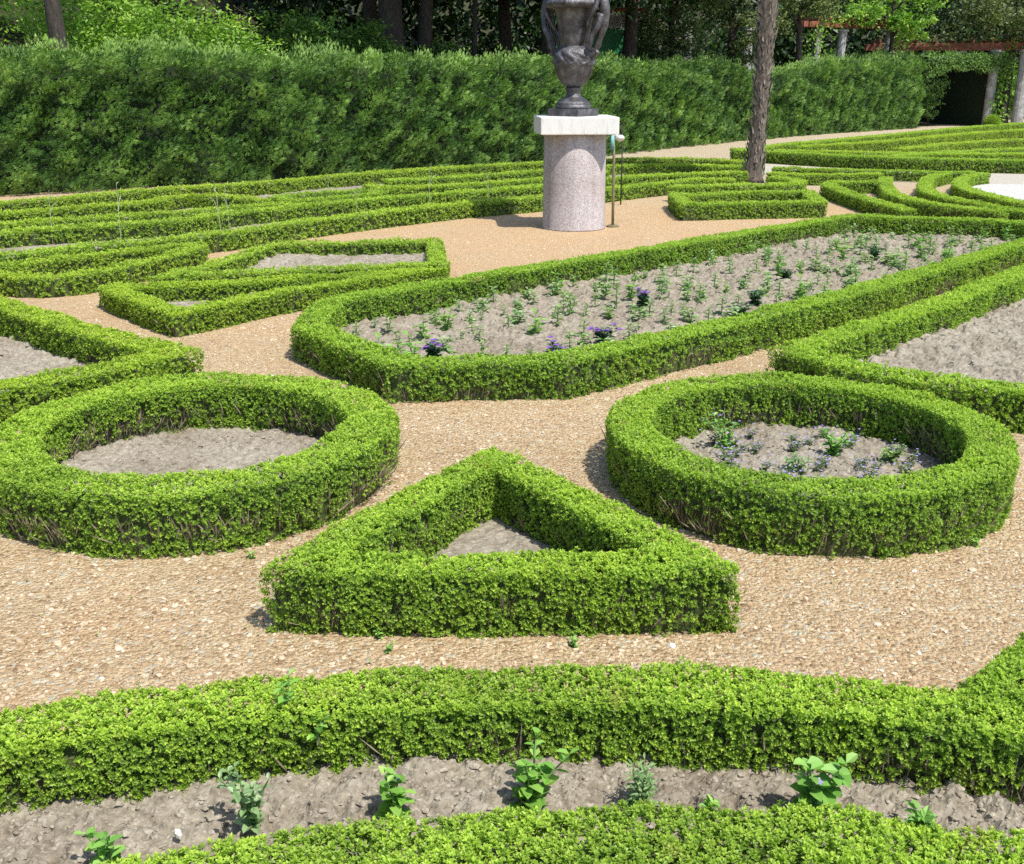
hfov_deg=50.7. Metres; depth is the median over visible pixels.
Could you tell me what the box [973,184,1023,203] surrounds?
gravel
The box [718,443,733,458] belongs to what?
violet plant
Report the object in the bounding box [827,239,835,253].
seedling
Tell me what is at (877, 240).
seedling
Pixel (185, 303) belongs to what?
soil
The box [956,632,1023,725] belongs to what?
box hedge
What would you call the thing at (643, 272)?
seedling
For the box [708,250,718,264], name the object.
seedling
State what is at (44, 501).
box hedge
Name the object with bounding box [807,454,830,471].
violet plant
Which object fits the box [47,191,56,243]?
dry stalk
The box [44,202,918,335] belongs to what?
gravel stones
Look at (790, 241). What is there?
seedling
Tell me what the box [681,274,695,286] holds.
seedling
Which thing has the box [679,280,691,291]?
seedling
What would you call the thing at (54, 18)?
tree
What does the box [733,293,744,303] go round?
seedling
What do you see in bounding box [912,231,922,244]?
seedling
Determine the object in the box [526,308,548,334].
seedling
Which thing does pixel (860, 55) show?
tall hedge
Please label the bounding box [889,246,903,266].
seedling
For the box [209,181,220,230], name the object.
dry stalk
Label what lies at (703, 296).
seedling
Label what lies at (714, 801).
bedding plant
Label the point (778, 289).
seedling
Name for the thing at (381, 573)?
box hedge
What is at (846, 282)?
seedling
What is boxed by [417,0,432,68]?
tree
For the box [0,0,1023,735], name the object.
ground
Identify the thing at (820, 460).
violet plant
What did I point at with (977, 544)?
weed
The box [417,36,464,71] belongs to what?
shrub
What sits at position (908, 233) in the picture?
seedling
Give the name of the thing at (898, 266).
seedling
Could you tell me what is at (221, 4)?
tree
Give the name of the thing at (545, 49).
tree
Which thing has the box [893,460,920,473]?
violet plant
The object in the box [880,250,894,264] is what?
seedling
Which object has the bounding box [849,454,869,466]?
violet plant
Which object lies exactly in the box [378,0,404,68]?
tree
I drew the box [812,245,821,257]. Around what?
seedling
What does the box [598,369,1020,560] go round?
box hedge
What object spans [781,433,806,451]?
violet plant
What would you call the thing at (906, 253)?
seedling
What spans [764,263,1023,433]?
box hedge
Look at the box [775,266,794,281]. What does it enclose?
rosette plant
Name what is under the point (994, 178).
path
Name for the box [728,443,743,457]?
violet plant
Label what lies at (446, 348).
seedling
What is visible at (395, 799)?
bedding plant
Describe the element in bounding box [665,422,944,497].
soil
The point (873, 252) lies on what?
rosette plant
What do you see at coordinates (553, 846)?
box hedge
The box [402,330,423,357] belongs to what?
seedling
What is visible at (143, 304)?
box hedge
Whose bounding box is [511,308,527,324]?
seedling
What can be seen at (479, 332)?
seedling
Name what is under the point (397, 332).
seedling
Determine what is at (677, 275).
seedling
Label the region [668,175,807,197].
box hedge
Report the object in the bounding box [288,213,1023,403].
box hedge
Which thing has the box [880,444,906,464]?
leafy plant
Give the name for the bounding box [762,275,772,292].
seedling
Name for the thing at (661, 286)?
seedling
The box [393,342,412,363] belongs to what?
seedling
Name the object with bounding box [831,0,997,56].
tree
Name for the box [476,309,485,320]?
seedling
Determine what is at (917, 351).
soil
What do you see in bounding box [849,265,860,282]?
seedling
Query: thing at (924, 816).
bedding plant
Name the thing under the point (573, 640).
weed
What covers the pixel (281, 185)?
box hedge
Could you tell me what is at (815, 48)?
climbing vine
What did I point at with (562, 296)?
seedling
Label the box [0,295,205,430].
box hedge
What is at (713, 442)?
violet plant
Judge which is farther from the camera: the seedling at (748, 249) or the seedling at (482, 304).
the seedling at (748, 249)
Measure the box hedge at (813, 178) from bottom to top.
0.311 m
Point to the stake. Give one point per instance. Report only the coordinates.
(621, 168)
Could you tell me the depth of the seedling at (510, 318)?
9.68 m
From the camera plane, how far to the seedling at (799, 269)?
12.47 m
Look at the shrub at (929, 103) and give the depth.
51.45 m
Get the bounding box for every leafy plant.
[700,410,739,448]
[783,452,810,473]
[820,428,856,455]
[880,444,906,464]
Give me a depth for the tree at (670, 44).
39.51 m
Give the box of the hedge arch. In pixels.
[922,49,1015,80]
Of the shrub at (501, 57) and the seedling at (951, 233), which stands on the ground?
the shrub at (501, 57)
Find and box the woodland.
[214,0,1023,110]
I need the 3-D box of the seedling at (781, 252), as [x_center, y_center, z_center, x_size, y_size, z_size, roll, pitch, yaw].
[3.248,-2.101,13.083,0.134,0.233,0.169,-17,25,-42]
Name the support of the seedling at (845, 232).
on the soil at (517, 341)
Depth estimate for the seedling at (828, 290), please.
10.91 m
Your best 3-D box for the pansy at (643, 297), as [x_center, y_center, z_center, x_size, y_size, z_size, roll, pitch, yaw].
[1.293,-1.315,10.684,0.175,0.215,0.228,0,18,0]
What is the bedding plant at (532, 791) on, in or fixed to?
on the soil at (289, 803)
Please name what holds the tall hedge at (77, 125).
on the ground
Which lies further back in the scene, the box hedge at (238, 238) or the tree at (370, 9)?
the tree at (370, 9)
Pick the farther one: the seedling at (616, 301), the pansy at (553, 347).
the seedling at (616, 301)
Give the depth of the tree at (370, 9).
37.60 m
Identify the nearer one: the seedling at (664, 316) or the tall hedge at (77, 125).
the seedling at (664, 316)
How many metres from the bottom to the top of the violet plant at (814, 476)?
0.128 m
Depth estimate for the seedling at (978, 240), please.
14.71 m
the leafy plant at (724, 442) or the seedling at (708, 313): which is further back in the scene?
the seedling at (708, 313)
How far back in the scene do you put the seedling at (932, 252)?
13.75 m
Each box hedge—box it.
[0,156,765,215]
[0,170,748,248]
[0,176,734,265]
[0,192,281,225]
[0,200,299,232]
[0,240,209,297]
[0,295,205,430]
[0,370,405,559]
[0,655,1023,815]
[97,266,450,337]
[99,798,1023,863]
[145,235,451,285]
[258,445,740,638]
[268,187,389,207]
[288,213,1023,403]
[362,170,609,198]
[382,162,743,189]
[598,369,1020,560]
[667,189,828,220]
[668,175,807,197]
[729,147,1023,173]
[733,122,1023,159]
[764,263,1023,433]
[765,171,884,185]
[771,165,975,181]
[774,149,1023,161]
[794,128,1023,151]
[819,179,917,215]
[876,176,1008,223]
[882,147,1023,160]
[893,138,1023,151]
[915,171,1023,219]
[950,172,1023,208]
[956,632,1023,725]
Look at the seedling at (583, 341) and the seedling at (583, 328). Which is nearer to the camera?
the seedling at (583, 341)
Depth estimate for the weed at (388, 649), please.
4.35 m
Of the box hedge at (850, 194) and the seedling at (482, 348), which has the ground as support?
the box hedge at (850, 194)
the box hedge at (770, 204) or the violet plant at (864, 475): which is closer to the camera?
the violet plant at (864, 475)
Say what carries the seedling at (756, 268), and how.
on the soil at (517, 341)
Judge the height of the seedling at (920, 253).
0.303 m
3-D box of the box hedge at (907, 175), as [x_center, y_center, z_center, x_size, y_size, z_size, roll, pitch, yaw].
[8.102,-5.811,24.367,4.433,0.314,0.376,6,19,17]
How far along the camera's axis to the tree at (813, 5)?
43.05 m
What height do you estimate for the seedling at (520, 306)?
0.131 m
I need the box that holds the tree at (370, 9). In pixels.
[362,0,377,44]
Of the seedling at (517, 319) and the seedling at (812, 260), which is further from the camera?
the seedling at (812, 260)
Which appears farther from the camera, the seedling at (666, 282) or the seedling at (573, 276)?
the seedling at (573, 276)
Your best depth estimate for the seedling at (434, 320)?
9.92 m
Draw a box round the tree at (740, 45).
[694,0,789,74]
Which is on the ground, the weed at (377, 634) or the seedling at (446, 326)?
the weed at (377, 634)
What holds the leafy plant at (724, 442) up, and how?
on the soil at (845, 457)
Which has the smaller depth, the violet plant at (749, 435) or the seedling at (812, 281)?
the violet plant at (749, 435)
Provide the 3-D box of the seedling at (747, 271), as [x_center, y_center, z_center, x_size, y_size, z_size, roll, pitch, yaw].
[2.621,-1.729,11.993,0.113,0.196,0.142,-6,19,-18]
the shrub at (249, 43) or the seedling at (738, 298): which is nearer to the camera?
the seedling at (738, 298)
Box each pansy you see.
[420,338,444,357]
[545,336,567,361]
[587,323,621,344]
[634,287,649,306]
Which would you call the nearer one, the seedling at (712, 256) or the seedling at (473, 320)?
the seedling at (473, 320)
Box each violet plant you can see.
[699,429,717,445]
[715,450,740,467]
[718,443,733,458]
[723,433,740,448]
[726,459,742,472]
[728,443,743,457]
[738,439,751,451]
[746,423,759,438]
[747,440,761,453]
[751,439,763,449]
[758,454,774,469]
[771,461,795,475]
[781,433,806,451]
[786,431,799,440]
[798,463,811,474]
[799,470,823,486]
[803,435,819,445]
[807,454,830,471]
[814,425,830,437]
[817,453,838,461]
[817,456,832,467]
[835,433,858,448]
[846,428,862,444]
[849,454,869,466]
[853,453,871,463]
[856,462,869,471]
[858,470,872,478]
[862,462,881,478]
[871,457,884,468]
[883,439,898,451]
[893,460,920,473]
[897,448,918,465]
[900,457,917,470]
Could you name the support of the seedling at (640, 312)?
on the soil at (517, 341)
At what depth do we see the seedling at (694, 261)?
12.49 m
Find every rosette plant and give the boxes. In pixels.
[732,302,754,315]
[746,290,763,306]
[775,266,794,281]
[867,244,883,259]
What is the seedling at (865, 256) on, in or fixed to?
on the soil at (517, 341)
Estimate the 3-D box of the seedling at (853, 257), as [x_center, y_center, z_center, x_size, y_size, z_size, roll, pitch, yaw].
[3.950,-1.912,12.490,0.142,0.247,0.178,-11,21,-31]
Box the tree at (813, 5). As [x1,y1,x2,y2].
[756,0,843,66]
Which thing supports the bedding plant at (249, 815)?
on the soil at (289, 803)
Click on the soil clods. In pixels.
(756, 794)
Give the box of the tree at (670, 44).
[614,0,731,61]
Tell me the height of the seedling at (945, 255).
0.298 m
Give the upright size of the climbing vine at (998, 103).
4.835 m
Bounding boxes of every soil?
[0,174,623,256]
[0,334,112,392]
[0,749,1023,863]
[60,424,327,495]
[166,291,297,312]
[229,252,426,275]
[340,231,1010,366]
[425,516,595,571]
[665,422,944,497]
[852,294,1023,390]
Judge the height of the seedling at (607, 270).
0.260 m
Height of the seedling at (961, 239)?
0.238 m
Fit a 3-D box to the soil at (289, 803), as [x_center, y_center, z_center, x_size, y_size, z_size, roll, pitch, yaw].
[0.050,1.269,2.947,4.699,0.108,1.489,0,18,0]
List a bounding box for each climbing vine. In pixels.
[794,0,917,63]
[875,17,1023,64]
[988,34,1022,122]
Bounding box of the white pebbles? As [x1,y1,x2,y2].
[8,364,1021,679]
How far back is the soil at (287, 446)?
6.56 m
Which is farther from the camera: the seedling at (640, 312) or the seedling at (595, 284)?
the seedling at (595, 284)
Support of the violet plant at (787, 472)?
on the soil at (845, 457)
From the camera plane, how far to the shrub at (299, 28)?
30.69 m
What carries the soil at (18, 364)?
on the ground
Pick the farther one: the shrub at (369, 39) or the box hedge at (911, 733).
the shrub at (369, 39)
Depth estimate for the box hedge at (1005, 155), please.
28.42 m
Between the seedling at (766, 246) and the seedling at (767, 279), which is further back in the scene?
the seedling at (766, 246)
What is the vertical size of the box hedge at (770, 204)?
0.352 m
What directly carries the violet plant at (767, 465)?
on the soil at (845, 457)
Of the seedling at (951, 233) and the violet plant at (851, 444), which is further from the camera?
the seedling at (951, 233)
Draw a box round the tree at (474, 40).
[472,0,476,62]
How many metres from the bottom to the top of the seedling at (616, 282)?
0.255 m
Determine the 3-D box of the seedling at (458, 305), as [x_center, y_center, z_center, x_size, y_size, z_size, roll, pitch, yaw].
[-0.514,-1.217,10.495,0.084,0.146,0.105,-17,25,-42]
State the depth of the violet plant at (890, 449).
6.51 m
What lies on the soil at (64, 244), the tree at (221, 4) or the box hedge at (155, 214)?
the box hedge at (155, 214)
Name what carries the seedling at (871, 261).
on the soil at (517, 341)
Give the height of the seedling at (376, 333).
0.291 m
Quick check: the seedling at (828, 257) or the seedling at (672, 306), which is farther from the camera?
the seedling at (828, 257)
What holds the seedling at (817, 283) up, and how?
on the soil at (517, 341)
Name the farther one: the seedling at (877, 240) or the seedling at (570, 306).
the seedling at (877, 240)
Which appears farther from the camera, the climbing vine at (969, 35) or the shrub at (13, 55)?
the climbing vine at (969, 35)
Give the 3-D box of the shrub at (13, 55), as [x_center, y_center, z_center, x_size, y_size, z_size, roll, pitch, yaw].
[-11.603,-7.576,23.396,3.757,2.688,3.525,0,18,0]
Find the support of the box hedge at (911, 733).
on the ground
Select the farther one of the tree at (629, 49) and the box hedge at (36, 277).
the tree at (629, 49)
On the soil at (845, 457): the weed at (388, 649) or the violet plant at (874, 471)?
the violet plant at (874, 471)
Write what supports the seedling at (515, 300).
on the soil at (517, 341)
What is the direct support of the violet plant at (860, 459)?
on the soil at (845, 457)
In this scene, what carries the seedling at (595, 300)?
on the soil at (517, 341)
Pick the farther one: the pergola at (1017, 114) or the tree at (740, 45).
the pergola at (1017, 114)
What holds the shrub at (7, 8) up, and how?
on the ground
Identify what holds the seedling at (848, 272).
on the soil at (517, 341)
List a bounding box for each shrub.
[0,0,67,39]
[0,0,173,65]
[0,39,47,66]
[60,0,175,19]
[94,0,233,66]
[161,0,286,67]
[250,0,351,63]
[325,17,419,68]
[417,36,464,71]
[477,48,523,69]
[913,71,953,125]
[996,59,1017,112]
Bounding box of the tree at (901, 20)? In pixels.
[844,0,949,53]
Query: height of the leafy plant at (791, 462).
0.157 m
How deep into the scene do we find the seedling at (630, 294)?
11.10 m
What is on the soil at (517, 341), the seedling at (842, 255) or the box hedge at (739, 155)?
the seedling at (842, 255)
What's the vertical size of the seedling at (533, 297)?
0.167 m
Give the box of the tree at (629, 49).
[462,0,783,60]
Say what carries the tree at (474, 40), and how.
on the ground
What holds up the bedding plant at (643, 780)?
on the soil at (289, 803)
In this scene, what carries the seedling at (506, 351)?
on the soil at (517, 341)
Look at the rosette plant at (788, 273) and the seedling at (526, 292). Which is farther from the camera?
the rosette plant at (788, 273)
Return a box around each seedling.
[351,321,361,335]
[373,332,393,350]
[381,314,396,332]
[390,330,406,348]
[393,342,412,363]
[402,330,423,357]
[412,319,431,339]
[426,309,442,323]
[433,335,457,353]
[439,304,456,330]
[453,299,463,311]
[464,315,477,333]
[465,309,473,319]
[471,297,490,312]
[475,324,486,339]
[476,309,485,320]
[476,340,489,354]
[487,286,498,301]
[503,314,512,329]
[503,343,510,356]
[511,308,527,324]
[512,297,522,307]
[512,301,524,310]
[519,287,532,302]
[523,349,534,359]
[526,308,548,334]
[529,290,538,303]
[546,281,564,295]
[550,303,564,325]
[551,272,564,290]
[559,291,567,307]
[563,292,577,314]
[563,330,576,349]
[569,274,579,286]
[576,317,588,337]
[578,332,591,345]
[580,303,589,315]
[590,280,598,291]
[591,292,600,306]
[592,281,613,299]
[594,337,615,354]
[596,275,607,284]
[601,262,613,281]
[601,307,615,318]
[608,268,620,286]
[608,287,621,307]
[622,322,634,342]
[623,276,639,300]
[627,301,635,312]
[627,306,650,320]
[630,273,640,281]
[639,269,649,277]
[643,298,654,315]
[651,278,669,299]
[655,264,668,282]
[655,273,665,290]
[657,307,671,324]
[662,277,672,292]
[664,322,676,330]
[666,300,676,312]
[672,260,682,276]
[678,301,687,315]
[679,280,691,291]
[680,307,698,323]
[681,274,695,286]
[682,285,691,300]
[689,257,699,272]
[692,282,705,302]
[695,289,708,300]
[703,306,713,320]
[706,253,713,265]
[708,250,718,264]
[710,272,719,287]
[713,295,727,313]
[721,303,739,318]
[722,280,730,294]
[723,258,735,273]
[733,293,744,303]
[735,276,750,289]
[745,240,755,253]
[745,267,754,279]
[751,240,759,252]
[751,258,761,272]
[756,286,769,297]
[761,244,774,259]
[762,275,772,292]
[763,273,771,287]
[764,248,773,263]
[773,280,785,297]
[773,293,785,303]
[774,249,785,263]
[774,255,786,268]
[775,257,788,275]
[789,240,797,247]
[792,273,810,297]
[796,260,804,273]
[798,284,809,295]
[803,238,811,249]
[805,258,824,270]
[807,279,815,289]
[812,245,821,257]
[812,272,821,284]
[819,282,832,294]
[820,264,832,274]
[823,249,832,261]
[824,273,831,284]
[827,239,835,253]
[832,234,843,249]
[836,238,852,260]
[840,228,850,243]
[841,261,857,275]
[841,275,854,288]
[846,275,857,287]
[847,256,861,273]
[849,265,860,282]
[850,223,857,235]
[854,238,865,254]
[858,253,870,263]
[860,233,871,248]
[866,255,878,270]
[869,235,880,250]
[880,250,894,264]
[887,231,895,239]
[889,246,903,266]
[890,258,904,269]
[899,256,911,270]
[901,250,910,261]
[903,224,913,238]
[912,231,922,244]
[915,238,931,257]
[921,254,929,261]
[923,236,934,253]
[927,243,939,256]
[941,243,955,260]
[941,247,955,256]
[944,236,959,246]
[947,225,954,235]
[955,229,964,242]
[966,240,975,250]
[973,234,985,243]
[1001,222,1015,240]
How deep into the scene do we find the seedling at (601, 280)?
11.80 m
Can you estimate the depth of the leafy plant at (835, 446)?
6.43 m
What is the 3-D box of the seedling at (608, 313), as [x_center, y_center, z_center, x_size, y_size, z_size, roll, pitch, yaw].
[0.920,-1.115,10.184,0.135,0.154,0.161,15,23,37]
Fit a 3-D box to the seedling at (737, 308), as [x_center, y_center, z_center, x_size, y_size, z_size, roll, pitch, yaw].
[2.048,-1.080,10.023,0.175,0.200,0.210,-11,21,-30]
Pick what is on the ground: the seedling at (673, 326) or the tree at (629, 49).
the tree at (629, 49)
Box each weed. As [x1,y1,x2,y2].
[247,550,255,558]
[273,668,299,710]
[307,709,329,744]
[374,630,383,638]
[384,641,395,652]
[568,631,579,647]
[971,537,979,547]
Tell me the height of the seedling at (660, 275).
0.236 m
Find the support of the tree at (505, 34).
on the ground
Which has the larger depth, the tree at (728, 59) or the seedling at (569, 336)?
the tree at (728, 59)
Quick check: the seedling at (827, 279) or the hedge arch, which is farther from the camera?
the hedge arch
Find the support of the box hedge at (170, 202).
on the soil at (64, 244)
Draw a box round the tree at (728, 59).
[700,50,747,84]
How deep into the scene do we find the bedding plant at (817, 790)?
3.23 m
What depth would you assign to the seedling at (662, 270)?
11.94 m
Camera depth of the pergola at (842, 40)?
47.82 m
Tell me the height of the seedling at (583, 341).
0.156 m
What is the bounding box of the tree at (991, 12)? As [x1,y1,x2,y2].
[949,0,1023,122]
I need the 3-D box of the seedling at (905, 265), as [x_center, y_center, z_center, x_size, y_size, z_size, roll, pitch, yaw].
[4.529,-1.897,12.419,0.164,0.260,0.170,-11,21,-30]
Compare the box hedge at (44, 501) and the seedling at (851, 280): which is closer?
the box hedge at (44, 501)
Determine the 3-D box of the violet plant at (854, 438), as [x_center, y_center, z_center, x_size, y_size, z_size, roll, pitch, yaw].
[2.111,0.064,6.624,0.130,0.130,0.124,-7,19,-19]
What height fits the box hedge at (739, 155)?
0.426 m
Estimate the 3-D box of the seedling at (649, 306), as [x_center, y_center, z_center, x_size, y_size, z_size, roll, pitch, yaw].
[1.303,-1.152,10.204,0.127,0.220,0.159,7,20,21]
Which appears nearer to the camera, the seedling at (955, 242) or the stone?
the stone
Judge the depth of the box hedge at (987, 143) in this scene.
33.11 m
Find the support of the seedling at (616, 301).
on the soil at (517, 341)
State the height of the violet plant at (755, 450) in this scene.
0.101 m
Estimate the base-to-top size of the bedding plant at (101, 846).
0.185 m
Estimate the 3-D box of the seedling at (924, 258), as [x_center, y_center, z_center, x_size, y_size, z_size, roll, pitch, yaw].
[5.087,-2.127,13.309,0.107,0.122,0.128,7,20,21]
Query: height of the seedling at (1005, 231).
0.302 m
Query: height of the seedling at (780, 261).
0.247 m
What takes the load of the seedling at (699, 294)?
on the soil at (517, 341)
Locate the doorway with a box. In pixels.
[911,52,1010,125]
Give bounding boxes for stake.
[620,123,623,204]
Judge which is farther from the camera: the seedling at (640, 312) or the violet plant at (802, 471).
the seedling at (640, 312)
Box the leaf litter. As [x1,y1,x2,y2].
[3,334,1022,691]
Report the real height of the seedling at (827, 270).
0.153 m
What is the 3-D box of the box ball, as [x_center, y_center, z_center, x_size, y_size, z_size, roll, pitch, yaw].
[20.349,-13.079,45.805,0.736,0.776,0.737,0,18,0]
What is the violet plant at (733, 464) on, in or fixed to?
on the soil at (845, 457)
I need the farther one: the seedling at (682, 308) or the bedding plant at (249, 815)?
the seedling at (682, 308)
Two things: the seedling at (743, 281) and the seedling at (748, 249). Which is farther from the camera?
the seedling at (748, 249)
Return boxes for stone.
[174,829,181,839]
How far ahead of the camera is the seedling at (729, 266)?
12.37 m
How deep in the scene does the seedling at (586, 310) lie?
10.30 m
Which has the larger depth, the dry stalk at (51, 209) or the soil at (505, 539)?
the dry stalk at (51, 209)
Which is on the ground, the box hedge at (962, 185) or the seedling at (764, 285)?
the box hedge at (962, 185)
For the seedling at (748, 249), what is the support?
on the soil at (517, 341)
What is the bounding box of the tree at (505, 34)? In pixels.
[498,0,511,59]
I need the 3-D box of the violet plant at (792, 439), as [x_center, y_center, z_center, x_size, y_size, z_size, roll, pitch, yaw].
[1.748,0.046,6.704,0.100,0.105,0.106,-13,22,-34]
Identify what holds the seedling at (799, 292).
on the soil at (517, 341)
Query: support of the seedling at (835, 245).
on the soil at (517, 341)
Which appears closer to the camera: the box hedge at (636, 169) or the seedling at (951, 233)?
the seedling at (951, 233)
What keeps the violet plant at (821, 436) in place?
on the soil at (845, 457)
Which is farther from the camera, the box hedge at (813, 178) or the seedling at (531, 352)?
the box hedge at (813, 178)
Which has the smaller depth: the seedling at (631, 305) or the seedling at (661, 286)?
the seedling at (631, 305)
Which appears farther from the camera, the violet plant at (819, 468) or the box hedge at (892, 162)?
the box hedge at (892, 162)
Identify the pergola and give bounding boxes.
[682,17,897,70]
[865,39,1023,124]
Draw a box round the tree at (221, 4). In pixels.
[215,0,235,25]
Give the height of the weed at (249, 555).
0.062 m
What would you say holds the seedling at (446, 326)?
on the soil at (517, 341)
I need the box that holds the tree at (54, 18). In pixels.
[43,0,69,65]
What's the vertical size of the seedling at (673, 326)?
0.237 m
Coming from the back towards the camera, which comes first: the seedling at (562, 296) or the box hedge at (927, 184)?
the box hedge at (927, 184)
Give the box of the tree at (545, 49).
[436,0,730,67]
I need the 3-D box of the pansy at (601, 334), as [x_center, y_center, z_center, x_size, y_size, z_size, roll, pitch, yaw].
[0.786,-0.809,9.166,0.289,0.200,0.195,-5,19,-15]
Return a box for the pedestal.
[534,115,619,231]
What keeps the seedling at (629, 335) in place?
on the soil at (517, 341)
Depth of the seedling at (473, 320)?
9.45 m
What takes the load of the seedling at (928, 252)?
on the soil at (517, 341)
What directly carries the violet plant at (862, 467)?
on the soil at (845, 457)
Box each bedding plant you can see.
[74,826,126,863]
[216,761,269,833]
[373,766,416,823]
[508,727,578,810]
[625,752,658,817]
[698,794,720,819]
[789,752,857,816]
[905,799,937,827]
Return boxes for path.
[762,164,1023,183]
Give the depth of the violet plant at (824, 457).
6.29 m
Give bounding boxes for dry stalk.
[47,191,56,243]
[116,182,120,236]
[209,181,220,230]
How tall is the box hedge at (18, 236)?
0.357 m
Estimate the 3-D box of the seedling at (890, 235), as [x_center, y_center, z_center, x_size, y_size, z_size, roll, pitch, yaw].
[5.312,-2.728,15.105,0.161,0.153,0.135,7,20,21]
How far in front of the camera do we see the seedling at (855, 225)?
15.27 m
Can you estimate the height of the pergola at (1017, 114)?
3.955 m
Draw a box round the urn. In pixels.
[541,0,609,116]
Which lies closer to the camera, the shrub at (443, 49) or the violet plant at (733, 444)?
the violet plant at (733, 444)
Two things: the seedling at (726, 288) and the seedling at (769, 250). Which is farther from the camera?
the seedling at (769, 250)
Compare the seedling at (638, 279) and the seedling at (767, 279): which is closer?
the seedling at (767, 279)
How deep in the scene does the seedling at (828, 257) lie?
13.21 m
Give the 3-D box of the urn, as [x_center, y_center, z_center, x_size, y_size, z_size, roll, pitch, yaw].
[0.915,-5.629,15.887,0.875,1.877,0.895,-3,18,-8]
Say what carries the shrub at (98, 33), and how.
on the ground
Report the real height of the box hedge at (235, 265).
0.299 m
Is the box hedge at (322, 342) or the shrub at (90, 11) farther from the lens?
the shrub at (90, 11)
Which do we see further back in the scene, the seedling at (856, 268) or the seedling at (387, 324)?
the seedling at (856, 268)
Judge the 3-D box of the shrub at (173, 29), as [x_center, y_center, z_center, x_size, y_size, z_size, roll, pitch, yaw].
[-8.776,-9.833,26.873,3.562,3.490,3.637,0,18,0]
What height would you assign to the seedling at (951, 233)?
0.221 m
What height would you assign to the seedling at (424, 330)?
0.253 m
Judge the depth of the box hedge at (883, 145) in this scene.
35.16 m
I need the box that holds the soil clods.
[0,186,1023,863]
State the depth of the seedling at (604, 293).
11.14 m
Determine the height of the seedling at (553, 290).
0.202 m
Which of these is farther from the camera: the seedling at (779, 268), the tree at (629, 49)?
the tree at (629, 49)
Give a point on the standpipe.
(613, 138)
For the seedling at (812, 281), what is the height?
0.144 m
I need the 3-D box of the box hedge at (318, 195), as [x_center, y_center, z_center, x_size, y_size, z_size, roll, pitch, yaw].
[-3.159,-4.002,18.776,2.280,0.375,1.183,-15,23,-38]
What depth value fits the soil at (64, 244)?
16.53 m
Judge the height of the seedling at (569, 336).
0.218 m
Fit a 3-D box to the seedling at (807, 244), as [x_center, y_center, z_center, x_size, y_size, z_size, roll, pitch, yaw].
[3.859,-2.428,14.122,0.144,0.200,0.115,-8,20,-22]
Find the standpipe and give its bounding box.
[606,135,624,227]
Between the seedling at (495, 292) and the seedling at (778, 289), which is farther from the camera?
the seedling at (778, 289)
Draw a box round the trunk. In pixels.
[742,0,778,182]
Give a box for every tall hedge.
[0,24,927,195]
[820,47,931,63]
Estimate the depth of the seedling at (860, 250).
13.85 m
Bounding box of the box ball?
[983,114,1000,128]
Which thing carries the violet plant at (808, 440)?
on the soil at (845, 457)
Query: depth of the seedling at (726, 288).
11.33 m
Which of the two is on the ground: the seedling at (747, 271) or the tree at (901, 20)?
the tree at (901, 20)
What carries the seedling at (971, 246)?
on the soil at (517, 341)
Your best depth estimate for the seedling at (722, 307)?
10.24 m
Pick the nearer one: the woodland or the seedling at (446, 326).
the seedling at (446, 326)
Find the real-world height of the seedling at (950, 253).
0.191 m
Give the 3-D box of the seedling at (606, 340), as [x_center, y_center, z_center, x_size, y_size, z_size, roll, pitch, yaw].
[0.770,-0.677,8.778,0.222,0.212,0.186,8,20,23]
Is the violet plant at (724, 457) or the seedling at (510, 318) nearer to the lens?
the violet plant at (724, 457)
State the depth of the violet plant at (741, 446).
6.56 m
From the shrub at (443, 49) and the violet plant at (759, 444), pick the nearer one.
the violet plant at (759, 444)
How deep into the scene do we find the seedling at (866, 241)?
14.38 m
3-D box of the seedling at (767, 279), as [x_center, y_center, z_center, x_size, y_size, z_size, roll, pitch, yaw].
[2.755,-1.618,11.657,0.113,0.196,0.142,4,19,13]
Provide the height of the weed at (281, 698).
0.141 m
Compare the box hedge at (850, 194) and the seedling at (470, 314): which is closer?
the seedling at (470, 314)
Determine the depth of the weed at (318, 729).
3.42 m
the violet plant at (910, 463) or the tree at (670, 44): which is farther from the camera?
the tree at (670, 44)
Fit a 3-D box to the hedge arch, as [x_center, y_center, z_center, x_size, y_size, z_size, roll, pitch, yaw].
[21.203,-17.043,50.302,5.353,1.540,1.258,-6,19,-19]
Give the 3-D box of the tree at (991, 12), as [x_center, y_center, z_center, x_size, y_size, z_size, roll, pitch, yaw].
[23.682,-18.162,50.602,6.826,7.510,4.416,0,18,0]
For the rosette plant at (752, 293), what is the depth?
10.69 m
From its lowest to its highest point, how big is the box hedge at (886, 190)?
0.314 m
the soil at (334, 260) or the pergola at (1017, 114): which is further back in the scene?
the pergola at (1017, 114)
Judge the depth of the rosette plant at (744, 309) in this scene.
10.08 m
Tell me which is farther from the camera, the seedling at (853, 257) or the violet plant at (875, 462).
the seedling at (853, 257)
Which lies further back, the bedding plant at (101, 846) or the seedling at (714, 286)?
the seedling at (714, 286)
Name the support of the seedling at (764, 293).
on the soil at (517, 341)
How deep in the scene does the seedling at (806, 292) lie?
11.28 m
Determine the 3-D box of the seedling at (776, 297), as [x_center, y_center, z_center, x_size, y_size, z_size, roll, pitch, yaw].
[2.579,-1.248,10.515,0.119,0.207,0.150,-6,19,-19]

